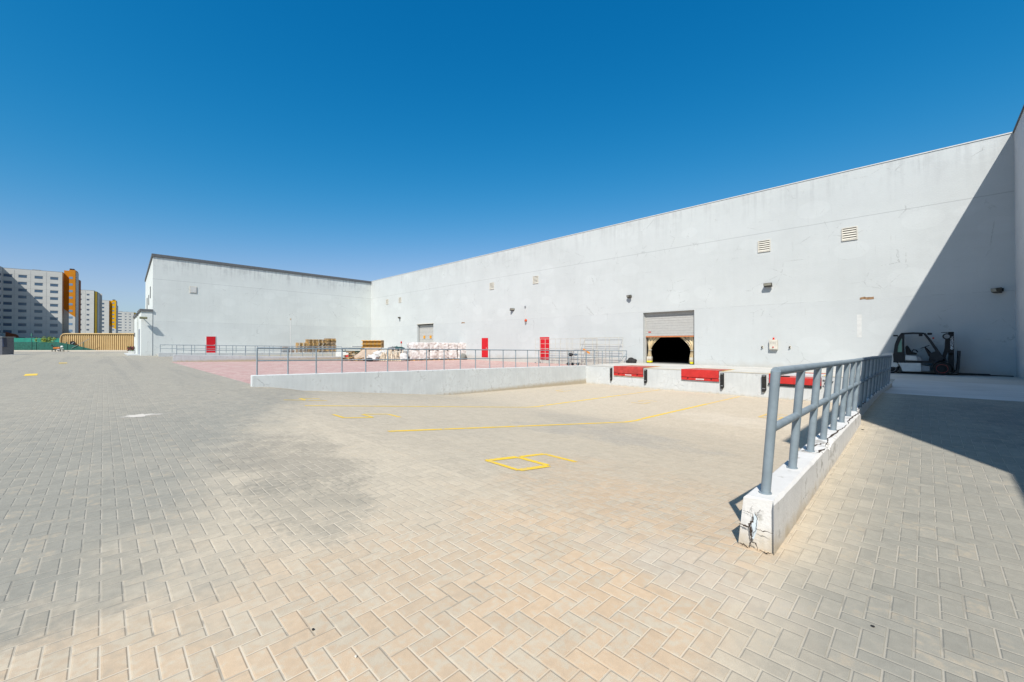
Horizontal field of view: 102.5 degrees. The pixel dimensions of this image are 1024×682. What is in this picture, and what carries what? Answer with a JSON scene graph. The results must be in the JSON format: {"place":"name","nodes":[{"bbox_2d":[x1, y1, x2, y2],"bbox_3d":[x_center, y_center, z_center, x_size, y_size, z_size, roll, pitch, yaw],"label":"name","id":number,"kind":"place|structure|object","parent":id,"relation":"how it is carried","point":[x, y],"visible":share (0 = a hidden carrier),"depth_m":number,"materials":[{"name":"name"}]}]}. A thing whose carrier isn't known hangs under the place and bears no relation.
{"place":"outdoors","nodes":[
{"label":"outdoors","id":0,"kind":"place"},
{"bbox_2d":[282,347,293,351],"bbox_3d":[-29.229,1.144,53.562,1.395,0.760,0.820,0,-1,-45],"label":"crate heap","id":1,"kind":"object","parent":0,"point":[285,350],"visible":0.43,"depth_m":53.18,"materials":[{"name":"grey plastic"}]},
{"bbox_2d":[172,360,575,383],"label":"red paving","id":2,"kind":"structure","parent":0,"point":[242,371],"depth_m":31.69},
{"bbox_2d":[344,357,364,360],"bbox_3d":[-17.245,1.931,44.593,3.001,0.464,1.062,0,0,0],"label":"plank heap","id":3,"kind":"object","parent":2,"relation":"on","point":[354,358],"visible":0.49,"depth_m":44.35,"materials":[{"name":"brown wood"}]},
{"bbox_2d":[352,349,380,358],"bbox_3d":[-15.834,1.407,45.257,3.200,1.350,1.730,0,0,0],"label":"leaning board","id":4,"kind":"object","parent":2,"relation":"on","point":[360,354],"visible":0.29,"depth_m":45.23,"materials":[{"name":"brown wood"}]},
{"bbox_2d":[367,353,378,360],"bbox_3d":[-14.807,1.722,43.786,1.255,0.915,0.881,0,0,0],"label":"sack","id":5,"kind":"object","parent":2,"relation":"on","point":[373,356],"visible":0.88,"depth_m":43.48,"materials":[{"name":"white plastic"}]},
{"bbox_2d":[375,352,385,360],"bbox_3d":[-14.024,1.668,44.123,1.520,0.987,0.706,0,0,0],"label":"pallet bundle","id":6,"kind":"object","parent":2,"relation":"on","point":[383,354],"visible":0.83,"depth_m":44.16,"materials":[{"name":"white wood"}]},
{"bbox_2d":[386,348,402,360],"bbox_3d":[-12.700,1.464,44.135,1.908,1.385,0.687,0,0,0],"label":"pallet bundle","id":7,"kind":"object","parent":2,"relation":"on","point":[396,352],"visible":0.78,"depth_m":44.19,"materials":[{"name":"white wood"}]},
{"bbox_2d":[400,353,406,360],"bbox_3d":[-11.633,1.719,44.192,0.924,1.072,0.718,0,0,0],"label":"sack","id":8,"kind":"object","parent":2,"relation":"on","point":[403,355],"visible":0.77,"depth_m":43.94,"materials":[{"name":"white plastic"}]},
{"bbox_2d":[535,339,570,364],"bbox_3d":[3.742,0.938,37.725,0.820,2.294,3.710,0,-1,-45],"label":"tube rack","id":9,"kind":"object","parent":2,"relation":"on","point":[555,348],"visible":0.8,"depth_m":37.53,"materials":[{"name":"grey metal"}]},
{"bbox_2d":[567,351,579,365],"bbox_3d":[5.345,1.427,35.231,0.398,1.338,1.404,0,-1,-45],"label":"hand trolley","id":10,"kind":"object","parent":2,"relation":"on","point":[571,354],"visible":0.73,"depth_m":35.32,"materials":[{"name":"grey metal"}]},
{"bbox_2d":[569,338,597,364],"bbox_3d":[6.086,0.924,35.508,0.820,2.294,2.660,0,-1,-45],"label":"tube rack","id":11,"kind":"object","parent":2,"relation":"on","point":[588,354],"visible":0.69,"depth_m":34.82,"materials":[{"name":"grey metal"}]},
{"bbox_2d":[580,337,622,364],"bbox_3d":[7.569,0.886,35.009,0.720,2.364,3.860,0,-1,-45],"label":"tube rack","id":12,"kind":"object","parent":2,"relation":"on","point":[592,344],"visible":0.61,"depth_m":34.47,"materials":[{"name":"grey metal"}]},
{"bbox_2d":[408,350,418,358],"bbox_3d":[-11.133,1.533,46.172,1.247,1.118,1.225,0,0,-29],"label":"wrapped bale","id":13,"kind":"object","parent":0,"point":[413,354],"visible":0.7,"depth_m":45.69},
{"bbox_2d":[407,342,418,348],"bbox_3d":[-11.101,0.592,46.232,1.246,0.941,1.210,0,0,-28],"label":"wrapped bale","id":14,"kind":"object","parent":13,"relation":"on","point":[413,345],"visible":0.84,"depth_m":45.77},
{"bbox_2d":[447,350,456,357],"bbox_3d":[-7.137,1.539,48.396,1.245,1.127,1.210,0,0,-27],"label":"wrapped bale","id":15,"kind":"object","parent":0,"point":[452,353],"visible":0.6,"depth_m":47.87},
{"bbox_2d":[449,343,457,348],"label":"wrapped bale","id":16,"kind":"object","parent":15,"relation":"on","point":[453,345],"visible":0.62,"depth_m":47.98},
{"bbox_2d":[0,351,1023,681],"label":"yard paving","id":17,"kind":"structure","parent":0,"point":[206,527],"depth_m":3.27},
{"bbox_2d":[34,336,58,341],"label":"bush","id":18,"kind":"object","parent":17,"relation":"on","point":[44,339],"visible":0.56,"depth_m":75.95,"materials":[{"name":"green plant"}]},
{"bbox_2d":[14,333,93,349],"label":"green fence","id":19,"kind":"object","parent":17,"relation":"on","point":[31,345],"visible":0.7,"depth_m":71.18,"materials":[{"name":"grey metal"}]},
{"bbox_2d":[51,345,63,351],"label":"motorcycle","id":20,"kind":"object","parent":17,"relation":"on","point":[57,349],"visible":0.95,"depth_m":69.43,"materials":[{"name":"orange metal"}]},
{"bbox_2d":[14,350,126,350],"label":"boundary wall","id":21,"kind":"structure","parent":17,"relation":"on","point":[71,350],"depth_m":70.34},
{"bbox_2d":[60,333,133,349],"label":"corrugated fence","id":22,"kind":"object","parent":17,"relation":"on","point":[109,341],"visible":0.62,"depth_m":72.43,"materials":[{"name":"beige metal"}]},
{"bbox_2d":[124,353,139,355],"bbox_3d":[-46.230,1.801,49.915,1.000,0.520,12.000,0,-1,-45],"label":"entrance step","id":23,"kind":"object","parent":17,"relation":"on","point":[127,354],"visible":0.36,"depth_m":46.20,"materials":[{"name":"white paint"}]},
{"bbox_2d":[127,346,134,353],"bbox_3d":[-47.293,1.085,50.994,0.737,0.965,1.542,0,-1,-45],"label":"flower trough","id":24,"kind":"object","parent":23,"relation":"on","point":[130,350],"visible":1,"depth_m":50.60,"materials":[{"name":"white paint"}]},
{"bbox_2d":[122,412,172,417],"bbox_3d":[-7.932,1.602,8.913,0.893,0.001,0.496,0,-1,-45],"label":"spill","id":25,"kind":"object","parent":17,"relation":"on","point":[138,415],"visible":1,"depth_m":8.83,"materials":[{"name":"white paint"}]},
{"bbox_2d":[158,352,335,356],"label":"ramp wall","id":26,"kind":"structure","parent":17,"relation":"on","point":[172,354],"depth_m":48.25,"materials":[{"name":"grey paint"}]},
{"bbox_2d":[160,344,336,352],"bbox_3d":[-30.688,0.974,49.971,18.491,1.136,0.068,0,-1,-45],"label":"handrail","id":27,"kind":"object","parent":26,"relation":"on","point":[183,348],"visible":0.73,"depth_m":44.89,"materials":[{"name":"metal"}]},
{"bbox_2d":[173,355,340,361],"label":"ramp wall","id":28,"kind":"structure","parent":17,"relation":"on","point":[202,358],"depth_m":37.53,"materials":[{"name":"grey paint"}]},
{"bbox_2d":[176,345,341,355],"bbox_3d":[-23.408,1.009,39.638,13.991,1.335,0.068,0,-1,-45],"label":"handrail","id":29,"kind":"object","parent":28,"relation":"on","point":[219,350],"visible":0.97,"depth_m":37.90,"materials":[{"name":"metal"}]},
{"bbox_2d":[133,253,432,355],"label":"warehouse wing","id":30,"kind":"structure","parent":17,"relation":"on","point":[189,302],"depth_m":52.45,"materials":[{"name":"white concrete"}]},
{"bbox_2d":[138,329,139,353],"bbox_3d":[-42.785,0.144,47.146,0.030,3.000,2.000,0,-1,-45],"label":"porch door","id":31,"kind":"structure","parent":30,"relation":"in","point":[138,329],"depth_m":47.09,"materials":[{"name":"white metal"}]},
{"bbox_2d":[206,336,214,352],"bbox_3d":[-36.414,0.460,49.698,0.030,2.000,0.900,0,0,40],"label":"door","id":32,"kind":"structure","parent":30,"relation":"in","point":[209,340],"depth_m":49.65,"materials":[{"name":"red paint"}]},
{"bbox_2d":[290,318,290,353],"bbox_3d":[-26.947,-0.609,50.005,0.171,4.340,0.180,0,0,0],"label":"lamp mast","id":33,"kind":"object","parent":17,"relation":"on","point":[290,335],"visible":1,"depth_m":49.97,"materials":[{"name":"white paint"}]},
{"bbox_2d":[299,398,326,400],"bbox_3d":[-6.290,1.750,12.348,1.200,0.138,0.694,0,-1,-45],"label":"bay number","id":34,"kind":"object","parent":17,"relation":"on","point":[312,398],"visible":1,"depth_m":12.55,"materials":[{"name":"yellow paint"}]},
{"bbox_2d":[336,352,350,358],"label":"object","id":35,"kind":"object","parent":17,"relation":"on","point":[339,354],"visible":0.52,"depth_m":45.99,"materials":[{"name":"white paint"}]},
{"bbox_2d":[343,351,356,358],"bbox_3d":[-18.029,1.628,46.193,1.653,1.088,1.063,0,0,0],"label":"plank heap","id":36,"kind":"object","parent":17,"relation":"on","point":[352,353],"visible":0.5,"depth_m":45.98,"materials":[{"name":"brown wood"}]},
{"bbox_2d":[332,414,399,417],"bbox_3d":[-3.371,1.748,9.606,1.437,0.166,0.688,0,-1,-45],"label":"bay number","id":37,"kind":"object","parent":17,"relation":"on","point":[361,417],"visible":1,"depth_m":9.26,"materials":[{"name":"yellow paint"}]},
{"bbox_2d":[250,365,585,394],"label":"ramp wall","id":38,"kind":"structure","parent":17,"relation":"on","point":[452,381],"depth_m":20.11,"materials":[{"name":"white concrete"}]},
{"bbox_2d":[256,347,626,374],"bbox_3d":[0.019,1.008,24.121,26.211,1.445,0.068,0,-1,-45],"label":"handrail","id":39,"kind":"object","parent":38,"relation":"on","point":[426,359],"visible":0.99,"depth_m":19.79,"materials":[{"name":"grey metal"}]},
{"bbox_2d":[305,395,619,406],"bbox_3d":[0.188,2.271,16.196,15.680,1.115,0.155,0,-1,-45],"label":"road marking","id":40,"kind":"object","parent":17,"relation":"on","point":[455,406],"visible":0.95,"depth_m":13.71,"materials":[{"name":"yellow paint"}]},
{"bbox_2d":[484,453,577,470],"bbox_3d":[0.302,1.724,5.903,1.311,0.152,0.730,0,-1,-45],"label":"bay number","id":41,"kind":"object","parent":17,"relation":"on","point":[543,465],"visible":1,"depth_m":5.81,"materials":[{"name":"yellow paint"}]},
{"bbox_2d":[389,404,705,431],"bbox_3d":[3.297,2.251,13.068,15.680,1.115,0.156,0,-1,-45],"label":"road marking","id":42,"kind":"object","parent":17,"relation":"on","point":[545,425],"visible":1,"depth_m":10.47,"materials":[{"name":"yellow paint"}]},
{"bbox_2d":[371,132,1015,375],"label":"warehouse","id":43,"kind":"structure","parent":17,"relation":"on","point":[865,261],"depth_m":26.42,"materials":[{"name":"white paint"}]},
{"bbox_2d":[420,325,432,342],"bbox_3d":[-11.391,-0.131,55.190,0.075,4.050,3.650,0,-1,-45],"label":"sectional door","id":44,"kind":"structure","parent":43,"relation":"in","point":[425,330],"depth_m":55.28,"materials":[{"name":"white metal"}]},
{"bbox_2d":[482,339,487,356],"bbox_3d":[-3.078,0.759,46.316,0.025,2.040,0.950,0,-1,-45],"label":"door","id":45,"kind":"structure","parent":43,"relation":"in","point":[484,341],"depth_m":46.26,"materials":[{"name":"red paint"}]},
{"bbox_2d":[540,338,548,358],"bbox_3d":[3.153,0.720,40.046,0.025,2.040,1.070,0,-1,-45],"label":"door","id":46,"kind":"structure","parent":43,"relation":"in","point":[544,342],"depth_m":40.02,"materials":[{"name":"red paint"}]},
{"bbox_2d":[647,356,652,362],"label":"guard block","id":47,"kind":"structure","parent":43,"relation":"on","point":[649,359],"depth_m":32.66,"materials":[{"name":"white"}]},
{"bbox_2d":[648,337,659,355],"bbox_3d":[11.303,0.666,32.577,0.176,2.073,1.204,0,-1,-45],"label":"strip curtain","id":48,"kind":"object","parent":43,"relation":"hanging from","point":[652,341],"visible":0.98,"depth_m":32.80,"materials":[{"name":"beige plastic"}]},
{"bbox_2d":[680,337,693,363],"bbox_3d":[13.094,0.655,30.778,0.181,2.074,1.256,0,-1,-45],"label":"strip curtain","id":49,"kind":"object","parent":43,"relation":"hanging from","point":[689,341],"visible":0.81,"depth_m":30.58,"materials":[{"name":"beige plastic"}]},
{"bbox_2d":[690,357,693,364],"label":"guard block","id":50,"kind":"structure","parent":43,"relation":"on","point":[691,360],"depth_m":30.34,"materials":[{"name":"white"}]},
{"bbox_2d":[763,283,771,286],"bbox_3d":[16.485,-3.616,26.443,0.367,0.276,0.460,0,-1,-45],"label":"floodlight","id":51,"kind":"object","parent":43,"relation":"attached to","point":[767,284],"visible":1,"depth_m":26.35,"materials":[{"name":"white metal"}]},
{"bbox_2d":[769,337,777,349],"bbox_3d":[16.717,0.164,26.269,0.250,0.780,0.460,0,-1,-45],"label":"control box","id":52,"kind":"object","parent":43,"relation":"attached to","point":[773,344],"visible":1,"depth_m":26.19,"materials":[{"name":"white metal"}]},
{"bbox_2d":[991,287,1003,292],"bbox_3d":[23.286,-2.428,19.703,0.367,0.276,0.300,0,0,10],"label":"floodlight","id":53,"kind":"object","parent":43,"relation":"attached to","point":[998,290],"visible":1,"depth_m":19.60,"materials":[{"name":"brown metal"}]},
{"bbox_2d":[586,363,1023,411],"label":"loading dock","id":54,"kind":"object","parent":17,"relation":"on","point":[741,381],"visible":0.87,"depth_m":22.73,"materials":[{"name":"paint"}]},
{"bbox_2d":[614,365,659,377],"bbox_3d":[8.374,2.007,27.596,2.360,0.670,2.120,0,-1,-45],"label":"dock leveller","id":55,"kind":"object","parent":54,"relation":"attached to","point":[633,370],"visible":0.99,"depth_m":26.84,"materials":[{"name":"red paint"}]},
{"bbox_2d":[681,368,731,382],"bbox_3d":[11.567,1.987,24.383,2.360,0.670,2.100,0,-1,-45],"label":"dock leveller","id":56,"kind":"object","parent":54,"relation":"attached to","point":[704,374],"visible":1,"depth_m":23.59,"materials":[{"name":"red paint"}]},
{"bbox_2d":[768,373,825,387],"bbox_3d":[14.771,1.960,21.159,2.360,0.564,2.210,0,-1,-45],"label":"dock leveller","id":57,"kind":"object","parent":54,"relation":"attached to","point":[789,381],"visible":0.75,"depth_m":20.43,"materials":[{"name":"red paint"}]},
{"bbox_2d":[881,329,989,374],"bbox_3d":[21.194,0.545,20.740,1.150,2.268,3.847,0,-1,-45],"label":"forklift","id":58,"kind":"object","parent":54,"relation":"on","point":[908,362],"visible":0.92,"depth_m":20.55,"materials":[{"name":"grey metal"}]},
{"bbox_2d":[898,338,901,351],"bbox_3d":[20.042,0.207,21.238,0.015,0.730,0.165,0,-1,-45],"label":"side window","id":59,"kind":"structure","parent":58,"relation":"in","point":[900,344],"depth_m":21.21,"materials":[{"name":"green glass"}]},
{"bbox_2d":[898,372,1013,376],"bbox_3d":[22.014,1.663,20.809,0.340,0.026,4.300,0,-1,-45],"label":"drain cover","id":60,"kind":"object","parent":54,"relation":"on","point":[955,374],"visible":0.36,"depth_m":20.44,"materials":[{"name":"black metal"}]},
{"bbox_2d":[738,382,891,554],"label":"ramp wall","id":61,"kind":"structure","parent":17,"relation":"on","point":[767,523],"depth_m":3.51,"materials":[{"name":"white paint"}]},
{"bbox_2d":[758,355,891,494],"bbox_3d":[7.293,0.832,8.452,15.000,1.194,0.154,0,-1,-45],"label":"handrail","id":62,"kind":"object","parent":61,"relation":"on","point":[875,371],"visible":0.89,"depth_m":4.44,"materials":[{"name":"grey metal"}]},
{"bbox_2d":[1013,105,1023,378],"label":"side building","id":63,"kind":"structure","parent":17,"relation":"on","point":[1018,130],"depth_m":18.44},
{"bbox_2d":[0,0,1023,312],"label":"sky","id":64,"kind":"structure","parent":0,"point":[367,140],"materials":[{"name":"blue"}]},
{"bbox_2d":[626,357,636,362],"bbox_3d":[9.541,1.530,32.825,0.637,0.448,0.899,0,-1,-45],"label":"rubber heap","id":65,"kind":"object","parent":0,"point":[631,360],"visible":0.86,"depth_m":32.58,"materials":[{"name":"black rubber"}]},
{"bbox_2d":[883,379,1023,401],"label":"concrete apron","id":66,"kind":"object","parent":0,"point":[1006,392],"visible":0.89,"depth_m":13.57,"materials":[{"name":"grey concrete"}]},
{"label":"ground","id":67,"kind":"structure","parent":0,"visible":0},
{"bbox_2d":[14,338,59,342],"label":"teal fence","id":68,"kind":"object","parent":67,"relation":"on","point":[24,339],"visible":0.11,"depth_m":95.98,"materials":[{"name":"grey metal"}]},
{"bbox_2d":[0,266,80,337],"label":"apartment block","id":69,"kind":"structure","parent":67,"relation":"on","point":[40,304],"depth_m":183.76,"materials":[{"name":"white concrete"}]},
{"bbox_2d":[81,290,101,332],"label":"apartment block","id":70,"kind":"structure","parent":67,"relation":"on","point":[91,311],"depth_m":250.44,"materials":[{"name":"white concrete"}]},
{"bbox_2d":[102,300,117,332],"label":"apartment block","id":71,"kind":"structure","parent":67,"relation":"on","point":[109,316],"depth_m":327.30,"materials":[{"name":"white concrete"}]},
{"bbox_2d":[118,311,135,332],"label":"apartment block","id":72,"kind":"structure","parent":67,"relation":"on","point":[125,322],"depth_m":451.15,"materials":[{"name":"white concrete"}]},
{"bbox_3d":[-10.142,2.134,46.738,1.296,0.115,1.000,0,0,-29],"label":"pallet","id":73,"kind":"object","parent":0,"visible":0},
{"bbox_2d":[419,350,428,358],"bbox_3d":[-10.171,1.538,46.688,1.293,1.166,1.212,0,0,-32],"label":"wrapped bale","id":74,"kind":"object","parent":73,"relation":"on","point":[422,354],"visible":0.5,"depth_m":46.15},
{"bbox_2d":[418,342,428,348],"bbox_3d":[-10.143,0.613,46.703,1.243,0.949,1.231,0,0,-28],"label":"wrapped bale","id":75,"kind":"object","parent":74,"relation":"on","point":[423,345],"visible":0.73,"depth_m":46.23},
{"bbox_3d":[-9.134,2.137,47.304,1.296,0.115,1.000,0,0,-29],"label":"pallet","id":76,"kind":"object","parent":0,"visible":0},
{"bbox_2d":[429,350,438,358],"bbox_3d":[-9.081,1.543,47.297,1.215,1.099,1.213,0,0,-31],"label":"wrapped bale","id":77,"kind":"object","parent":76,"relation":"on","point":[433,354],"visible":0.72,"depth_m":46.77},
{"bbox_2d":[427,342,438,348],"bbox_3d":[-9.093,0.611,47.293,1.207,1.010,1.243,0,0,-30],"label":"wrapped bale","id":78,"kind":"object","parent":77,"relation":"on","point":[433,345],"visible":0.75,"depth_m":46.79},
{"bbox_3d":[-8.126,2.141,47.871,1.296,0.115,1.000,0,0,-29],"label":"pallet","id":79,"kind":"object","parent":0,"visible":0},
{"bbox_2d":[438,350,448,358],"bbox_3d":[-8.141,1.546,47.821,1.270,1.172,1.233,0,0,-31],"label":"wrapped bale","id":80,"kind":"object","parent":79,"relation":"on","point":[441,354],"visible":0.57,"depth_m":47.26},
{"bbox_2d":[439,343,448,348],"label":"wrapped bale","id":81,"kind":"object","parent":80,"relation":"on","point":[443,345],"visible":0.64,"depth_m":47.35},
{"bbox_3d":[-6.110,2.148,49.004,1.296,0.115,1.000,0,0,-29],"label":"pallet","id":82,"kind":"object","parent":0,"visible":0},
{"bbox_2d":[457,350,465,357],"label":"wrapped bale","id":83,"kind":"object","parent":82,"relation":"on","point":[462,351],"visible":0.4,"depth_m":48.47},
{"bbox_2d":[458,343,465,348],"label":"wrapped bale","id":84,"kind":"object","parent":83,"relation":"on","point":[461,345],"visible":0.62,"depth_m":48.49},
{"bbox_3d":[-61.778,1.756,49.990,3.500,0.200,1.400,0,0,0],"label":"slab","id":85,"kind":"object","parent":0,"visible":0},
{"bbox_2d":[0,337,13,354],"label":"guard booth","id":86,"kind":"object","parent":85,"relation":"on","point":[6,345],"visible":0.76,"depth_m":49.70,"materials":[{"name":"grey metal"}]}
]}

